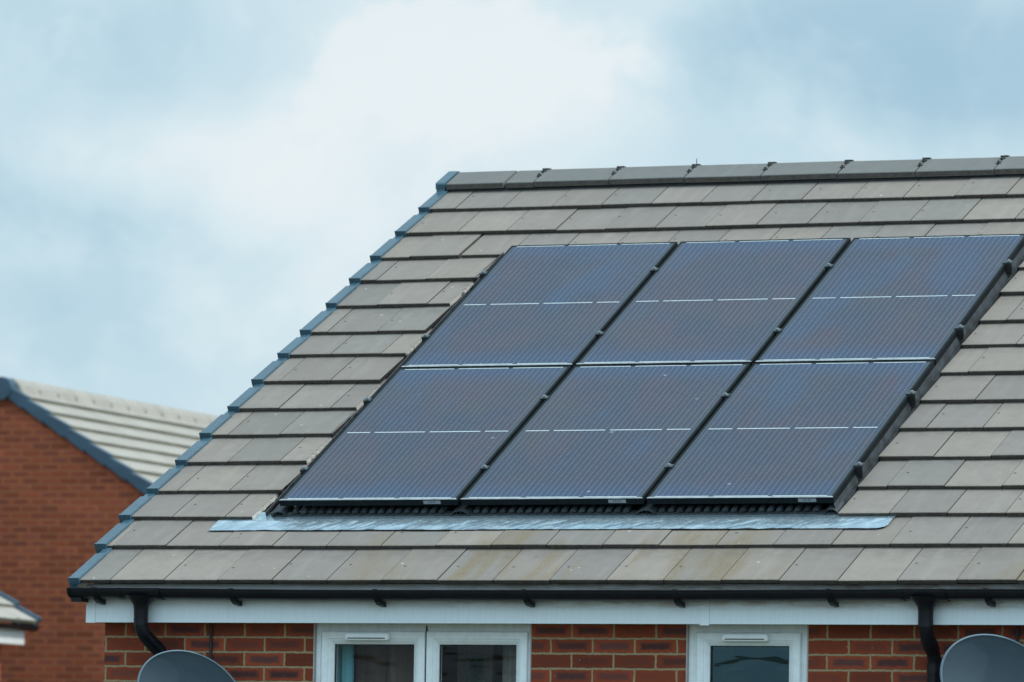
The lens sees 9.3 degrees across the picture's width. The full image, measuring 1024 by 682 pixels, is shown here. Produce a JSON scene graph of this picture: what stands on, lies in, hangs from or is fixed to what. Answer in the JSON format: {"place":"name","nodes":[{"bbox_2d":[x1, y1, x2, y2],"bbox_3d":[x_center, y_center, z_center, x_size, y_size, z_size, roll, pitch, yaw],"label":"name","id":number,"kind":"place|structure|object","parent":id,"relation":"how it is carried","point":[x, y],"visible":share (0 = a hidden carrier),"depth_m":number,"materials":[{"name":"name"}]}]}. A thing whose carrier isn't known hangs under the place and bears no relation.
{"place":"outdoors","nodes":[
{"label":"outdoors","id":0,"kind":"place"},
{"bbox_2d":[0,591,41,671],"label":"brick house","id":1,"kind":"structure","parent":0,"point":[18,616],"depth_m":63.76,"materials":[{"name":"tile"}]},
{"bbox_2d":[0,377,218,681],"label":"brick house","id":2,"kind":"structure","parent":0,"point":[80,471],"depth_m":67.72,"materials":[{"name":"brick"}]},
{"bbox_2d":[457,646,494,681],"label":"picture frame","id":3,"kind":"object","parent":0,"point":[475,663],"visible":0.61,"depth_m":32.64,"materials":[{"name":"grey"}]},
{"bbox_2d":[0,0,1023,415],"label":"sky","id":4,"kind":"structure","parent":0,"point":[186,186],"materials":[{"name":"blue"}]},
{"label":"ground","id":5,"kind":"structure","parent":0,"visible":0},
{"bbox_2d":[67,155,1023,681],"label":"brick house","id":6,"kind":"structure","parent":5,"relation":"on","point":[923,581],"depth_m":31.84,"materials":[{"name":"red brick"}]},
{"bbox_2d":[137,650,235,681],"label":"satellite dish","id":7,"kind":"object","parent":6,"relation":"attached to","point":[177,666],"visible":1,"depth_m":31.69,"materials":[{"name":"grey metal"}]},
{"bbox_2d":[209,623,212,658],"bbox_3d":[-1.549,1.658,31.895,0.019,0.472,0.077,-2,-5,32],"label":"cable","id":8,"kind":"object","parent":6,"relation":"attached to","point":[210,641],"visible":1,"depth_m":31.93,"materials":[{"name":"black plastic"}]},
{"bbox_2d":[337,645,353,681],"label":"curtain","id":9,"kind":"object","parent":6,"relation":"hanging from","point":[345,665],"visible":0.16,"depth_m":31.85,"materials":[{"name":"teal fabric"}]},
{"bbox_2d":[354,645,413,681],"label":"curtain","id":10,"kind":"object","parent":6,"relation":"hanging from","point":[383,663],"depth_m":32.02,"materials":[{"name":"grey fabric"}]},
{"bbox_2d":[313,623,531,681],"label":"window","id":11,"kind":"structure","parent":6,"relation":"in","point":[428,639],"depth_m":31.47,"materials":[{"name":"white plastic"}]},
{"bbox_2d":[502,646,515,681],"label":"curtain","id":12,"kind":"object","parent":6,"relation":"hanging from","point":[509,665],"depth_m":31.52,"materials":[{"name":"grey fabric"}]},
{"bbox_2d":[208,509,894,530],"bbox_3d":[0.184,0.906,31.730,3.700,0.112,0.243,-1,-5,23],"label":"flashing strip","id":13,"kind":"object","parent":6,"relation":"on","point":[261,521],"visible":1,"depth_m":31.68,"materials":[{"name":"silver metal"}]},
{"bbox_2d":[265,246,1023,516],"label":"mounting tray","id":14,"kind":"object","parent":6,"relation":"on","point":[870,463],"visible":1,"depth_m":32.03,"materials":[{"name":"plastic"}]},
{"bbox_2d":[279,366,571,505],"bbox_3d":[-0.441,0.491,32.881,1.001,0.035,1.677,-1,23,23],"label":"solar panel","id":15,"kind":"object","parent":14,"relation":"on","point":[423,436],"visible":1,"depth_m":32.82,"materials":[{"name":"blue glass"}]},
{"bbox_2d":[401,242,677,367],"bbox_3d":[0.162,-0.191,34.313,1.001,0.037,1.676,-1,23,23],"label":"solar panel","id":16,"kind":"object","parent":14,"relation":"on","point":[542,305],"visible":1,"depth_m":34.27,"materials":[{"name":"blue glass"}]},
{"bbox_2d":[460,363,750,504],"bbox_3d":[0.497,0.475,32.479,1.001,0.035,1.677,-1,23,23],"label":"solar panel","id":17,"kind":"object","parent":14,"relation":"on","point":[605,434],"visible":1,"depth_m":32.42,"materials":[{"name":"blue glass"}]},
{"bbox_2d":[576,238,850,365],"bbox_3d":[1.100,-0.207,33.910,1.001,0.036,1.676,-1,23,23],"label":"solar panel","id":18,"kind":"object","parent":14,"relation":"on","point":[714,302],"visible":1,"depth_m":33.87,"materials":[{"name":"blue glass"}]},
{"bbox_2d":[646,360,934,503],"bbox_3d":[1.435,0.460,32.076,1.001,0.035,1.677,-1,23,23],"label":"solar panel","id":19,"kind":"object","parent":14,"relation":"on","point":[799,432],"visible":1,"depth_m":32.01,"materials":[{"name":"blue glass"}]},
{"bbox_2d":[755,234,1023,364],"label":"solar panel","id":20,"kind":"object","parent":14,"relation":"on","point":[912,298],"visible":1,"depth_m":33.47,"materials":[{"name":"photovoltaic glass"},{"name":"silicon cells"},{"name":"metal"}]},
{"bbox_2d":[686,624,808,681],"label":"window","id":21,"kind":"structure","parent":6,"relation":"in","point":[701,640],"depth_m":30.81,"materials":[{"name":"white plastic"}]},
{"bbox_2d":[940,634,1023,681],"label":"satellite dish","id":22,"kind":"object","parent":6,"relation":"attached to","point":[984,658],"visible":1,"depth_m":30.01,"materials":[{"name":"grey metal"}]},
{"bbox_2d":[1016,625,1018,641],"bbox_3d":[2.417,1.543,30.197,0.019,0.372,0.077,-2,-5,32],"label":"cable","id":23,"kind":"object","parent":6,"relation":"attached to","point":[1017,633],"visible":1,"depth_m":30.23,"materials":[{"name":"black plastic"}]}
]}

